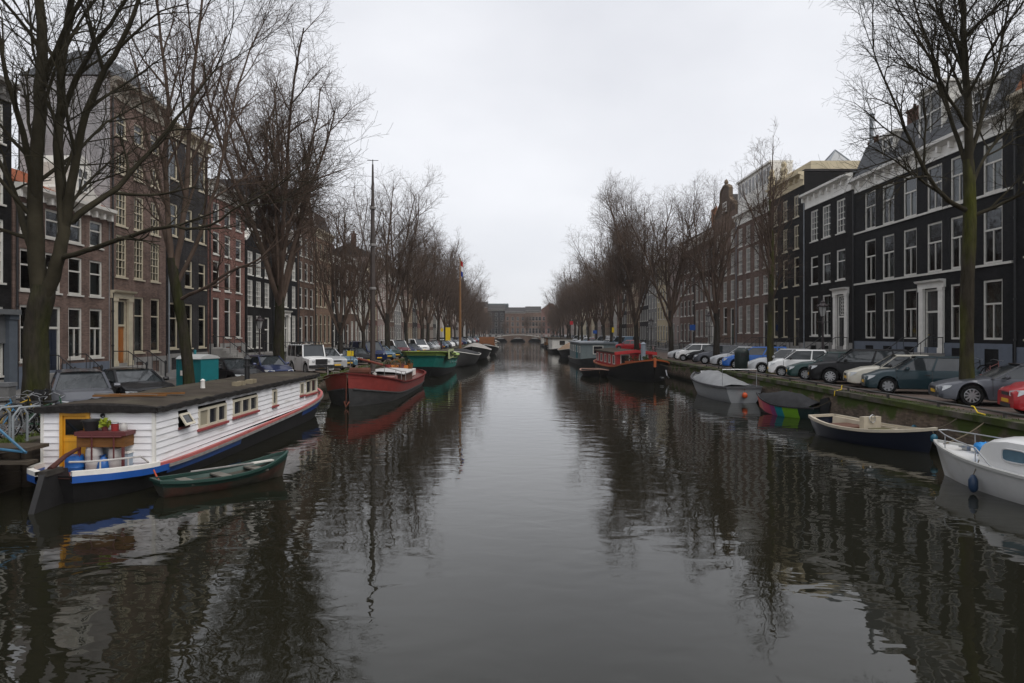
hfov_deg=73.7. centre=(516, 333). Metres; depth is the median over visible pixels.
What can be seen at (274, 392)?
window frame
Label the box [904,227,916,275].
window frame
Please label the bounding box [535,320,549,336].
elm tree
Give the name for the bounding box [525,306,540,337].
canal house
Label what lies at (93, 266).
window frame
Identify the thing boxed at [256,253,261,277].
window frame
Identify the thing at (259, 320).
street lamp
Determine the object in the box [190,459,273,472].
oar
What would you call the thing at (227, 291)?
window frame
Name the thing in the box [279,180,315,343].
canal house
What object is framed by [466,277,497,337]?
elm tree
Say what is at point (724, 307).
window frame
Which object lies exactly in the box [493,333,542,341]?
arched bridge
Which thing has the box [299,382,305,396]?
window frame
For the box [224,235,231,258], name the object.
window frame
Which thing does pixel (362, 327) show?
elm tree
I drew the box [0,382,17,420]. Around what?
service pillar
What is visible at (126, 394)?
plank pile
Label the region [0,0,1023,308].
sky
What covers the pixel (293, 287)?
window frame
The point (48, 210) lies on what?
window frame
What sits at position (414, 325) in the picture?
canal house
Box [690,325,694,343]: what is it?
road sign
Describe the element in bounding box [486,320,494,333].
elm tree
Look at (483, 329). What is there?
elm tree
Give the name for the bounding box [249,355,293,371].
parked car
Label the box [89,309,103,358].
window frame
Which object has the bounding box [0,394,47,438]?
bicycle
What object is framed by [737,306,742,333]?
window frame
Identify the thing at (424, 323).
canal house
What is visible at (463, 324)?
elm tree
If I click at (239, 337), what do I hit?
window frame
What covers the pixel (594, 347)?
window frame
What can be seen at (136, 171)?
window frame
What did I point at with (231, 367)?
parked car
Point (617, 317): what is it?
canal house
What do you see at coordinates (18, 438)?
grass
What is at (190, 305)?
window frame
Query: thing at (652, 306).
canal house
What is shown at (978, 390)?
parked car
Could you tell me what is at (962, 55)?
elm tree
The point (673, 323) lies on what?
window frame
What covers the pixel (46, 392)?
bicycle
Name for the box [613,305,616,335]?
canal house
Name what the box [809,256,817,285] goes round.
window frame
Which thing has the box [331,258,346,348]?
canal house
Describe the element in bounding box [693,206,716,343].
canal house
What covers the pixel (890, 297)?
window frame
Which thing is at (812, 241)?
window frame
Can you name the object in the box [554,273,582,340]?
elm tree
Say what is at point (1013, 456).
cabin window
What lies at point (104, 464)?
tarpaulin bag
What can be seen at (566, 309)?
elm tree
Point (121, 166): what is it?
window frame
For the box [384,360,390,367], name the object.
deck tub
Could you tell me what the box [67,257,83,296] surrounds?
window frame
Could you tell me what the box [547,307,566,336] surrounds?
elm tree
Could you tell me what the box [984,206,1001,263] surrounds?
window frame
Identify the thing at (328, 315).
window frame
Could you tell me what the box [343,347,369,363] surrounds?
parked car
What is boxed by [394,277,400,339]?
canal house
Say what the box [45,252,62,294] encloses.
window frame
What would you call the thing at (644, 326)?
canal house
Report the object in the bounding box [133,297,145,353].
window frame
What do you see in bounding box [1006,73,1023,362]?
canal house
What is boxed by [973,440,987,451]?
fabric bag
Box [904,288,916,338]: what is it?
window frame
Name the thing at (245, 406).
window frame
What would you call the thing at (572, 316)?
elm tree
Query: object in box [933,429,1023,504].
cabin cruiser
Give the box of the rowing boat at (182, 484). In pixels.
[149,450,288,497]
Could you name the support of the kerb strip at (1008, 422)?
on the ground
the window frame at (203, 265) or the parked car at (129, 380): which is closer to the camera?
the parked car at (129, 380)
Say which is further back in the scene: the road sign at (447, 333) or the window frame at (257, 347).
the road sign at (447, 333)
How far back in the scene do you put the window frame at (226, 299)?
56.16 m
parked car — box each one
[50,368,120,404]
[103,368,173,393]
[219,357,261,378]
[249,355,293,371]
[286,342,334,372]
[324,348,346,369]
[336,349,357,367]
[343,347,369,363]
[349,341,386,361]
[380,340,410,350]
[381,345,402,357]
[382,346,395,359]
[408,339,429,349]
[408,343,422,350]
[440,337,456,346]
[452,337,465,344]
[596,336,616,340]
[612,336,639,344]
[616,340,640,348]
[668,344,691,359]
[676,344,708,360]
[685,344,712,361]
[693,345,748,363]
[710,346,752,366]
[722,347,785,367]
[748,348,794,372]
[767,349,826,375]
[786,351,845,379]
[808,349,911,383]
[843,354,928,387]
[861,356,981,392]
[928,363,1023,405]
[997,381,1023,412]
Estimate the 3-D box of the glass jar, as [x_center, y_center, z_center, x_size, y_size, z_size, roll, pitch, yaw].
[-9.162,2.160,15.908,0.160,0.180,0.160,0,0,-1]
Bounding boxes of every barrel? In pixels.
[64,454,84,471]
[85,447,103,469]
[108,447,120,467]
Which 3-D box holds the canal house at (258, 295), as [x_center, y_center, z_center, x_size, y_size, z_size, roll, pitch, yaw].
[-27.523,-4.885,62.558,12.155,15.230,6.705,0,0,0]
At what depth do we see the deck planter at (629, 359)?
56.57 m
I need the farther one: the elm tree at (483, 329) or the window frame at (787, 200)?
the elm tree at (483, 329)
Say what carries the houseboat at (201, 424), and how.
on the canal water
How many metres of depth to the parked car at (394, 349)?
76.08 m
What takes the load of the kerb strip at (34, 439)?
on the ground
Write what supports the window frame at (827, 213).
in the canal house at (827, 238)
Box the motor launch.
[690,369,762,402]
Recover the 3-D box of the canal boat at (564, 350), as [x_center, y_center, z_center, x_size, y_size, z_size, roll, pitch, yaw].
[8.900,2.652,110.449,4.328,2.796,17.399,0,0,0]
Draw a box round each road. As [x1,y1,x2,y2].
[16,380,175,402]
[640,349,667,352]
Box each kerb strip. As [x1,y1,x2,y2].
[19,342,476,442]
[659,358,1023,430]
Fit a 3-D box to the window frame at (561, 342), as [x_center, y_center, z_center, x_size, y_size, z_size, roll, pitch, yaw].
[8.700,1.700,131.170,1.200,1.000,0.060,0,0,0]
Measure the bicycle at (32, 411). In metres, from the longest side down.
1.844 x 1.084 x 0.622 m
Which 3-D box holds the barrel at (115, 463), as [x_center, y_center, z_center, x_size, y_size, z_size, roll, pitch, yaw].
[-9.342,2.913,15.886,0.309,0.535,0.309,0,0,-1]
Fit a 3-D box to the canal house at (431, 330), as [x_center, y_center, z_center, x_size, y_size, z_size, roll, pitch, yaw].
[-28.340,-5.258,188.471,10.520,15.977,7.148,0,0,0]
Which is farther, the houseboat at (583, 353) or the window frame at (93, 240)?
the houseboat at (583, 353)
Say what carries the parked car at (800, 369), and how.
on the parking strip at (925, 394)
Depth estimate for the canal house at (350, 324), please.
97.39 m
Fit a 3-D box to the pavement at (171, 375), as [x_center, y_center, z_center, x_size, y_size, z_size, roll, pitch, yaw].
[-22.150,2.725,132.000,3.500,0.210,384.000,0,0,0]
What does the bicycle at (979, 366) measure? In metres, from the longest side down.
1.844 x 1.084 x 0.622 m
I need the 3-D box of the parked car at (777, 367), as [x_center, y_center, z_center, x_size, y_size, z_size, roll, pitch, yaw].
[15.733,1.601,37.863,3.458,1.490,2.080,0,0,18]
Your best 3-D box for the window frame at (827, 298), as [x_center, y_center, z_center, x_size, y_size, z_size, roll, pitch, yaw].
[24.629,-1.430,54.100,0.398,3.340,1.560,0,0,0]
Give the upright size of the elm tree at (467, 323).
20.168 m
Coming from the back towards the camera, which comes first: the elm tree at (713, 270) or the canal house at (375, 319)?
the canal house at (375, 319)
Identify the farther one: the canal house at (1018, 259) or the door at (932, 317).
the door at (932, 317)
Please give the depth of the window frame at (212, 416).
19.23 m
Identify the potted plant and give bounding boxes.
[98,418,110,430]
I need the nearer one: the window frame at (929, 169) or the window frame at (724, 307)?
the window frame at (929, 169)
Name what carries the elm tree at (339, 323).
on the parking strip at (339, 369)
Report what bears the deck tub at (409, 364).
on the sailing barge at (369, 386)
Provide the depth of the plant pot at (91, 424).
15.79 m
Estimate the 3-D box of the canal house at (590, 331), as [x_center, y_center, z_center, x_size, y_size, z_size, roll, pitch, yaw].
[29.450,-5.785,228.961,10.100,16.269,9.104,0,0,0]
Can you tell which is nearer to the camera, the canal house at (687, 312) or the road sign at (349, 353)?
the road sign at (349, 353)
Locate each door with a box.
[49,329,56,369]
[63,416,85,466]
[118,326,122,362]
[213,319,216,346]
[265,330,266,351]
[732,325,733,344]
[765,322,767,346]
[795,320,798,345]
[839,317,843,345]
[928,313,937,346]
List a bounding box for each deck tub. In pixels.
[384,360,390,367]
[407,359,412,368]
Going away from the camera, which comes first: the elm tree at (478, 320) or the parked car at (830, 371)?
the parked car at (830, 371)
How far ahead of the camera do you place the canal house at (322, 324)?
82.87 m
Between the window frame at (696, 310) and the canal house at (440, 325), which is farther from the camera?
the canal house at (440, 325)
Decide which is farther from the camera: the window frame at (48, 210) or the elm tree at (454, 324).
the elm tree at (454, 324)
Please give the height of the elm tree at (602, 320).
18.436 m
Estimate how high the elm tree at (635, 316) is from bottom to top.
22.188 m
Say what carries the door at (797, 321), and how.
in the canal house at (788, 315)
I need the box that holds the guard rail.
[706,364,1023,417]
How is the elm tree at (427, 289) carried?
on the ground
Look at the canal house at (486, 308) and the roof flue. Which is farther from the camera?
the canal house at (486, 308)
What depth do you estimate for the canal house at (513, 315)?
364.00 m
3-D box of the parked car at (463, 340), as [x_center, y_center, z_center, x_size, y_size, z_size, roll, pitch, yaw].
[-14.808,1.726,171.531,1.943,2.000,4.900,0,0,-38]
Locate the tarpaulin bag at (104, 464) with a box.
[96,454,108,468]
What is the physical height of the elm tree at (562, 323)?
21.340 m
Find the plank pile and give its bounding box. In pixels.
[92,392,184,396]
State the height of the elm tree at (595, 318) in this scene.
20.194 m
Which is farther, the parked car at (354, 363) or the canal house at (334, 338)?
the canal house at (334, 338)
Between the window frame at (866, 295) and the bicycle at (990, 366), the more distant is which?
the window frame at (866, 295)
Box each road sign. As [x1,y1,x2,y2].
[347,350,353,367]
[446,327,449,339]
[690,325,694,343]
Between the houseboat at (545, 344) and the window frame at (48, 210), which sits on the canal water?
the houseboat at (545, 344)
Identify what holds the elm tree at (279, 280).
on the parking strip at (339, 369)
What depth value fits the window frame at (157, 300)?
44.99 m
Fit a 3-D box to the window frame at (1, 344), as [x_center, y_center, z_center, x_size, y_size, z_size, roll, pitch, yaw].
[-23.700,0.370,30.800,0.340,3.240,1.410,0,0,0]
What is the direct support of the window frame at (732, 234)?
in the canal house at (727, 311)
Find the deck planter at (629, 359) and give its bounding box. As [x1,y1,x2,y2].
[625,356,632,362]
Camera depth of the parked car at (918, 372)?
26.56 m
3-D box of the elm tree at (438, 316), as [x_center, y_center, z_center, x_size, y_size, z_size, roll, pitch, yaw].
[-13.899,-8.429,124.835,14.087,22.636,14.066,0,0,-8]
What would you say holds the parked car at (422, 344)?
on the parking strip at (339, 369)
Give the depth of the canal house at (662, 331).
115.01 m
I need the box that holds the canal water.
[0,339,1023,682]
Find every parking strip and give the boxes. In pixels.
[0,343,471,439]
[631,349,1023,419]
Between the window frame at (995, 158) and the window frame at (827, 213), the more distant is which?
the window frame at (827, 213)
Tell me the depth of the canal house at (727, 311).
79.12 m
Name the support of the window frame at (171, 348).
in the canal house at (195, 277)
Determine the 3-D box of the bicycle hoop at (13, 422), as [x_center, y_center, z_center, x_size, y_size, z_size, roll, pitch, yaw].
[-12.123,2.256,16.975,0.060,0.948,0.850,0,0,18]
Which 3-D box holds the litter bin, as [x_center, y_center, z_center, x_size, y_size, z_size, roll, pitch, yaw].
[14.350,1.616,43.590,0.900,1.460,0.920,0,0,0]
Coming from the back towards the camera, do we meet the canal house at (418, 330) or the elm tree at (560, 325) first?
the elm tree at (560, 325)
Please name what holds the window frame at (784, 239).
in the canal house at (788, 315)
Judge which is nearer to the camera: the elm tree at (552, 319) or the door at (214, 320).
the door at (214, 320)
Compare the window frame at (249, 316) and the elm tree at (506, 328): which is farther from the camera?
the elm tree at (506, 328)
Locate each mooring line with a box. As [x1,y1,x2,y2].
[938,418,957,428]
[943,422,984,443]
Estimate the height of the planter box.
0.930 m
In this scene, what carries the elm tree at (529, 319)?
on the cross street
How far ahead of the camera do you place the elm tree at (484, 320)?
254.28 m
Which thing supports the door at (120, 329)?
in the canal house at (137, 304)
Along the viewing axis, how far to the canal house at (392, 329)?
128.51 m
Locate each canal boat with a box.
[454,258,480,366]
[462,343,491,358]
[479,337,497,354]
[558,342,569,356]
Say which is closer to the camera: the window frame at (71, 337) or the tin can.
the tin can
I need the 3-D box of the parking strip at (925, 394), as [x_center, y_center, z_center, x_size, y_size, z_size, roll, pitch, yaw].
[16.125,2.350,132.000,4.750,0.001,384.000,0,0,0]
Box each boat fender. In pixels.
[742,389,747,397]
[930,431,937,441]
[968,460,978,492]
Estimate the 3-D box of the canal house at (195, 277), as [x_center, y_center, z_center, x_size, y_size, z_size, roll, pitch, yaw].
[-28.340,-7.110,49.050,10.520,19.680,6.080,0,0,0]
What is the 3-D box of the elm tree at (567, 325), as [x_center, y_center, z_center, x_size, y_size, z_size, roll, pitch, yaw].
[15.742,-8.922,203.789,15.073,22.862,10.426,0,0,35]
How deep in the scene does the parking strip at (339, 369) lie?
51.09 m
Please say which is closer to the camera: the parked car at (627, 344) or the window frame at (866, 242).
the window frame at (866, 242)
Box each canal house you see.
[0,75,21,389]
[12,155,117,388]
[18,122,213,372]
[20,50,166,376]
[208,178,261,357]
[221,179,300,355]
[245,207,285,361]
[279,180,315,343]
[314,213,333,347]
[331,249,358,346]
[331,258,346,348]
[332,245,369,340]
[334,232,385,341]
[367,268,378,340]
[388,266,395,339]
[389,256,411,338]
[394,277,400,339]
[401,283,406,339]
[412,291,416,338]
[417,292,421,338]
[422,298,425,339]
[426,301,429,339]
[429,294,432,339]
[433,305,435,339]
[439,286,441,336]
[442,309,445,336]
[467,302,487,336]
[488,305,504,337]
[505,307,524,337]
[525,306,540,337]
[541,303,558,336]
[561,315,570,334]
[584,313,585,334]
[589,314,591,337]
[592,307,593,336]
[597,294,600,336]
[604,284,607,335]
[608,314,609,335]
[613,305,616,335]
[617,287,621,335]
[622,282,626,335]
[627,288,632,335]
[633,273,640,338]
[640,277,647,345]
[645,267,656,346]
[655,260,667,347]
[665,228,710,348]
[678,241,693,348]
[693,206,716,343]
[712,179,737,344]
[732,160,792,346]
[765,149,859,348]
[799,135,878,351]
[847,63,1023,373]
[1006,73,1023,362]
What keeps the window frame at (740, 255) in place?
in the canal house at (751, 300)
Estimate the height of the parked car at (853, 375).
1.450 m
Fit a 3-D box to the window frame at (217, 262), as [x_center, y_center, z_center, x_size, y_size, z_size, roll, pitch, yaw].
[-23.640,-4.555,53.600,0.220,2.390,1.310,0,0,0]
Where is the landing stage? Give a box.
[0,429,48,464]
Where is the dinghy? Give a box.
[579,368,608,377]
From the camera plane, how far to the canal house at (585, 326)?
244.28 m
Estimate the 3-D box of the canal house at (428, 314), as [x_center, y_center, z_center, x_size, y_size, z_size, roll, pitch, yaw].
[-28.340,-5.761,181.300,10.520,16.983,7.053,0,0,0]
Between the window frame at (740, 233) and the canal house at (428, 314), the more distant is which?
the canal house at (428, 314)
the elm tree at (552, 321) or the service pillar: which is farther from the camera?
the elm tree at (552, 321)
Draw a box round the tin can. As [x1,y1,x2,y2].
[111,422,118,430]
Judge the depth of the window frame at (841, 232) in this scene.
51.92 m
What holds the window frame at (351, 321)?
in the canal house at (350, 324)
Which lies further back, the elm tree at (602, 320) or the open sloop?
the elm tree at (602, 320)
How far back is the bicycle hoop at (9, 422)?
17.32 m
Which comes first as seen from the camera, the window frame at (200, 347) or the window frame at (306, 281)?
the window frame at (200, 347)
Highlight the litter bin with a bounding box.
[734,348,748,370]
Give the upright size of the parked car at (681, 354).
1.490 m
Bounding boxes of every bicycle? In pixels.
[0,390,44,434]
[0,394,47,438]
[0,395,31,433]
[6,388,49,429]
[11,392,64,435]
[15,393,57,433]
[974,358,984,372]
[980,359,1003,371]
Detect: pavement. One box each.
[16,362,285,400]
[647,347,677,350]
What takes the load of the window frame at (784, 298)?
in the canal house at (788, 315)
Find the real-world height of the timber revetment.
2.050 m
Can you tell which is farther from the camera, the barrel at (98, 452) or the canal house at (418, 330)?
the canal house at (418, 330)
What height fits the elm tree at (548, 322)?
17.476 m
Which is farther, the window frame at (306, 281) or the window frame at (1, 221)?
the window frame at (306, 281)
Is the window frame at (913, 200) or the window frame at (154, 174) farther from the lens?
the window frame at (154, 174)
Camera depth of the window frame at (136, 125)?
42.87 m
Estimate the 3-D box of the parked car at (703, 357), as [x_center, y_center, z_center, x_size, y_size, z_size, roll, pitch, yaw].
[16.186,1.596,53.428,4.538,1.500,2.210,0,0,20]
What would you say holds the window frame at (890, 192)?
in the canal house at (906, 267)
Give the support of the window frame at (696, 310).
in the canal house at (701, 323)
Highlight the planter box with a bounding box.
[74,430,135,466]
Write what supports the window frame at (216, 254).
in the canal house at (226, 323)
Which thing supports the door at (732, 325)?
in the canal house at (727, 311)
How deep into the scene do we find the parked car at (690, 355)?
56.17 m
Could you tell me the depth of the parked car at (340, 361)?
51.07 m
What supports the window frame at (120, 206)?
in the canal house at (137, 304)
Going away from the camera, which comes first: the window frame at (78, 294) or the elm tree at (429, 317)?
the window frame at (78, 294)
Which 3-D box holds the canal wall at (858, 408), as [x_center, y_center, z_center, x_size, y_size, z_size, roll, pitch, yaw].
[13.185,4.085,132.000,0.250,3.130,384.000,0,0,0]
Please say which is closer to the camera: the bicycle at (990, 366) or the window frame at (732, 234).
the bicycle at (990, 366)
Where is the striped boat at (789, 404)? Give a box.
[756,391,830,418]
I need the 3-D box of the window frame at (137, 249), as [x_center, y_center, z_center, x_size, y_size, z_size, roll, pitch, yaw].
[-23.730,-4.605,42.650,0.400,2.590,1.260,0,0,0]
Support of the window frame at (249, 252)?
in the canal house at (258, 295)
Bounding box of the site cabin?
[176,350,219,385]
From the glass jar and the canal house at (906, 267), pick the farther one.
the canal house at (906, 267)
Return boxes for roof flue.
[868,112,874,144]
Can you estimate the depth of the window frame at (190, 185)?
49.54 m
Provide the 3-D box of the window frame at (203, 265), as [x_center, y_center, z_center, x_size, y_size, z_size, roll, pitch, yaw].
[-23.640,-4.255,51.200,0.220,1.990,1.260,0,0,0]
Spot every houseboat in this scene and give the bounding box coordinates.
[27,355,322,513]
[543,337,561,347]
[547,338,572,352]
[568,341,616,365]
[593,342,669,381]
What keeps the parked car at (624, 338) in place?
on the parking strip at (925, 394)
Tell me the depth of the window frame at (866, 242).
48.02 m
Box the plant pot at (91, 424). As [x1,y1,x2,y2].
[81,418,100,430]
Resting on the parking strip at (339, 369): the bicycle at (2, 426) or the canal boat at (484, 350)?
the bicycle at (2, 426)
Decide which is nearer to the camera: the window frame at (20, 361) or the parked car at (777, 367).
the window frame at (20, 361)
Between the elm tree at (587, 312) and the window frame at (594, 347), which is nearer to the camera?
the window frame at (594, 347)
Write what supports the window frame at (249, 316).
in the canal house at (258, 295)
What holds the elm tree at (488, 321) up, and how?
on the ground
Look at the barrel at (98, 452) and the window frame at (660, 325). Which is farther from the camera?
the window frame at (660, 325)
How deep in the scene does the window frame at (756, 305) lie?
70.10 m
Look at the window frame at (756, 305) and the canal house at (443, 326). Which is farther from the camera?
the canal house at (443, 326)
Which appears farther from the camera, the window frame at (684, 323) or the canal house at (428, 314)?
the canal house at (428, 314)
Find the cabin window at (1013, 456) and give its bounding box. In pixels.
[1001,448,1023,464]
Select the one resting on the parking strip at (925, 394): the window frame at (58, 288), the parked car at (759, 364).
the parked car at (759, 364)
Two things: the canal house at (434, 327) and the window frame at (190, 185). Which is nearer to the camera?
the window frame at (190, 185)
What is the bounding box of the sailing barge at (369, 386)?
[323,160,425,407]
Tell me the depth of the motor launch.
37.41 m
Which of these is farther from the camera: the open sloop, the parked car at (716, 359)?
the parked car at (716, 359)
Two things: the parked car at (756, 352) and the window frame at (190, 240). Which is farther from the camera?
the window frame at (190, 240)
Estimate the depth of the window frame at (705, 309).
88.94 m
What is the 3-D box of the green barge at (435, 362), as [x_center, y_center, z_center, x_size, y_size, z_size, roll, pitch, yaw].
[-8.048,2.455,65.950,4.447,3.811,18.030,0,0,0]
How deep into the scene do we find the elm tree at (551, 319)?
266.84 m
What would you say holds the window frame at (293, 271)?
in the canal house at (291, 318)
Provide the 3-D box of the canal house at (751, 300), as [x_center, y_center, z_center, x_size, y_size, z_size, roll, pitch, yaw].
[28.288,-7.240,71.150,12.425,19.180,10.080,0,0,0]
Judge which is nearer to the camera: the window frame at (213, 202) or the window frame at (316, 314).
the window frame at (213, 202)
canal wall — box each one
[317,346,464,390]
[667,363,1023,449]
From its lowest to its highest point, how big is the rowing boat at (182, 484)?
0.781 m
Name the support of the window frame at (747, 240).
in the canal house at (751, 300)
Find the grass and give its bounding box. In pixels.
[0,363,1018,442]
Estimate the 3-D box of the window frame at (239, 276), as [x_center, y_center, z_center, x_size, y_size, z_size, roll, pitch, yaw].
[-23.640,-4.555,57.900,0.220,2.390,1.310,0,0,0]
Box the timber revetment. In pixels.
[0,441,39,492]
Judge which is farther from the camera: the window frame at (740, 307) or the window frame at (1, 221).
the window frame at (740, 307)
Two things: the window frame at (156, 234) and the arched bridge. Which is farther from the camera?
the arched bridge
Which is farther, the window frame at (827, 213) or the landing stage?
the window frame at (827, 213)
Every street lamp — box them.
[254,315,264,354]
[649,318,653,347]
[706,311,710,343]
[817,299,828,349]
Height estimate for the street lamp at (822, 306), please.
4.420 m
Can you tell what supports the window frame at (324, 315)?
in the canal house at (322, 324)
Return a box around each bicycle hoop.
[0,405,10,436]
[0,405,28,440]
[12,405,39,440]
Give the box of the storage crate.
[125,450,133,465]
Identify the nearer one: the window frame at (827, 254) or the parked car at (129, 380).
the parked car at (129, 380)
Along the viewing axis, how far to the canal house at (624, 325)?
155.98 m
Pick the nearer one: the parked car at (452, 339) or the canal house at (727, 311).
the canal house at (727, 311)
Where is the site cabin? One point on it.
(206, 367)
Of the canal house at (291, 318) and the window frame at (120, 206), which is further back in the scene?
the canal house at (291, 318)
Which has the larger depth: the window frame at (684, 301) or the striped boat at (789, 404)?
the window frame at (684, 301)
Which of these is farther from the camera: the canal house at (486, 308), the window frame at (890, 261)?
the canal house at (486, 308)
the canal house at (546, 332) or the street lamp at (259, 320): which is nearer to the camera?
the street lamp at (259, 320)
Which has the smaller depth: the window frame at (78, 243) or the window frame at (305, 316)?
the window frame at (78, 243)
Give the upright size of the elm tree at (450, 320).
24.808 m
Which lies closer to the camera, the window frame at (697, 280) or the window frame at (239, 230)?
the window frame at (239, 230)
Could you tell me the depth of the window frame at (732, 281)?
77.90 m
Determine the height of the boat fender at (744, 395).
0.612 m
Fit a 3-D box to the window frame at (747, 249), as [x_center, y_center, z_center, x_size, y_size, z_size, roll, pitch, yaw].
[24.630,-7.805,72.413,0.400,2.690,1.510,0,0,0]
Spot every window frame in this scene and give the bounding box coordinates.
[0,104,6,145]
[0,154,6,206]
[0,219,6,284]
[0,307,3,377]
[19,248,29,291]
[19,305,26,362]
[45,208,57,240]
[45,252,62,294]
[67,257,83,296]
[67,307,83,359]
[68,218,83,246]
[89,220,103,250]
[89,260,103,298]
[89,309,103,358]
[115,114,128,141]
[115,152,125,175]
[115,190,128,228]
[115,234,128,278]
[133,123,144,148]
[133,162,145,184]
[133,196,144,233]
[133,241,145,281]
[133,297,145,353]
[150,169,159,190]
[150,202,160,237]
[150,243,160,283]
[151,298,160,352]
[170,140,178,181]
[170,303,178,349]
[171,204,177,237]
[178,412,195,429]
[184,210,193,242]
[184,260,193,288]
[185,147,191,186]
[185,304,193,348]
[197,403,228,431]
[198,155,204,193]
[198,305,206,348]
[199,215,206,245]
[199,264,206,290]
[213,202,220,225]
[213,231,219,255]
[213,260,220,291]
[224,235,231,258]
[224,263,231,292]
[224,298,231,338]
[232,395,259,418]
[235,215,242,233]
[235,240,242,261]
[235,266,242,294]
[235,300,242,338]
[248,251,253,275]
[248,280,253,306]
[248,315,253,348]
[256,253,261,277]
[256,281,261,307]
[256,316,261,348]
[264,283,270,308]
[271,389,278,407]
[284,294,288,307]
[292,262,296,281]
[292,286,296,308]
[292,315,294,341]
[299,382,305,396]
[305,263,308,282]
[305,288,308,309]
[305,316,307,343]
[305,378,317,395]
[310,316,312,343]
[316,314,317,344]
[320,314,322,343]
[324,315,326,343]
[328,315,330,343]
[351,321,352,340]
[355,321,356,340]
[559,340,564,344]
[593,346,602,353]
[620,354,629,363]
[660,325,661,340]
[673,323,674,340]
[683,323,685,341]
[684,301,685,316]
[687,300,689,316]
[687,323,689,341]
[692,300,693,315]
[695,280,697,303]
[696,310,697,336]
[699,280,702,302]
[700,309,702,336]
[705,309,707,336]
[722,307,726,334]
[723,282,726,301]
[730,252,734,274]
[730,280,734,300]
[731,230,733,248]
[737,228,742,248]
[737,250,742,275]
[737,281,741,298]
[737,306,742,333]
[745,225,750,245]
[745,247,749,273]
[745,279,750,297]
[745,305,750,333]
[753,245,758,271]
[753,276,758,296]
[753,304,758,333]
[762,275,767,294]
[774,298,777,337]
[782,230,787,253]
[782,260,787,288]
[782,297,787,337]
[783,200,787,222]
[793,224,798,250]
[793,257,798,286]
[794,195,798,218]
[809,209,817,243]
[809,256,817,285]
[809,296,817,336]
[821,204,830,239]
[821,253,830,283]
[821,295,830,336]
[835,198,845,235]
[835,249,845,281]
[865,189,875,229]
[865,238,875,281]
[865,293,875,337]
[883,182,893,224]
[883,234,893,278]
[883,291,893,338]
[904,175,916,217]
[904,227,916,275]
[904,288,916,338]
[928,163,941,210]
[928,221,941,272]
[951,156,962,202]
[951,215,962,268]
[951,284,959,338]
[984,139,1001,194]
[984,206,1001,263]
[984,279,1001,339]
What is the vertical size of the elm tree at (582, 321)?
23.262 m
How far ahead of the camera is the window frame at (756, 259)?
70.10 m
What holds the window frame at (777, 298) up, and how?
in the canal house at (788, 315)
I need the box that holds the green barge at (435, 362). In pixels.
[401,340,459,376]
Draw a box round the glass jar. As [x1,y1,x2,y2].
[120,423,127,430]
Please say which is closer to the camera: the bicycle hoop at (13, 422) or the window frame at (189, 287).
the bicycle hoop at (13, 422)
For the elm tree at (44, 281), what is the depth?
20.06 m
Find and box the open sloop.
[808,414,937,452]
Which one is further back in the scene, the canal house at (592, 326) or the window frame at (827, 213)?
the canal house at (592, 326)
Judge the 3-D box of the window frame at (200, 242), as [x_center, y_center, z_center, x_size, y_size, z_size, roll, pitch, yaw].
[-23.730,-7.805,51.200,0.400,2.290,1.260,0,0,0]
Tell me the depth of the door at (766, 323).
67.45 m
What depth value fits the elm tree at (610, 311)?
110.44 m
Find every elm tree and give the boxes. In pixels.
[0,0,393,428]
[53,0,387,383]
[165,0,375,361]
[285,173,410,353]
[307,220,403,349]
[321,165,445,358]
[354,201,438,345]
[389,210,452,338]
[401,228,469,341]
[405,228,472,342]
[421,259,488,339]
[435,239,471,336]
[444,272,489,336]
[445,273,475,338]
[445,279,489,337]
[463,277,486,338]
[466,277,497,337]
[467,289,488,336]
[473,297,487,335]
[475,312,484,337]
[478,307,490,336]
[480,313,491,335]
[482,310,491,336]
[482,311,495,336]
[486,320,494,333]
[496,320,509,333]
[520,310,532,331]
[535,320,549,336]
[541,282,567,336]
[541,306,553,335]
[542,306,556,336]
[542,309,558,336]
[543,282,575,337]
[543,307,555,336]
[545,271,576,337]
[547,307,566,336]
[553,247,603,340]
[553,277,582,337]
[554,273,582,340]
[555,276,582,335]
[558,261,600,340]
[560,225,651,343]
[568,246,620,340]
[570,251,603,340]
[575,209,626,341]
[588,167,692,349]
[597,169,739,357]
[664,179,759,365]
[727,118,806,373]
[809,0,1023,405]
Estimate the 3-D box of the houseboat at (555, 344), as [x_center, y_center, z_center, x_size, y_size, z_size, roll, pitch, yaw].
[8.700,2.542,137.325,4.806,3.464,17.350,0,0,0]

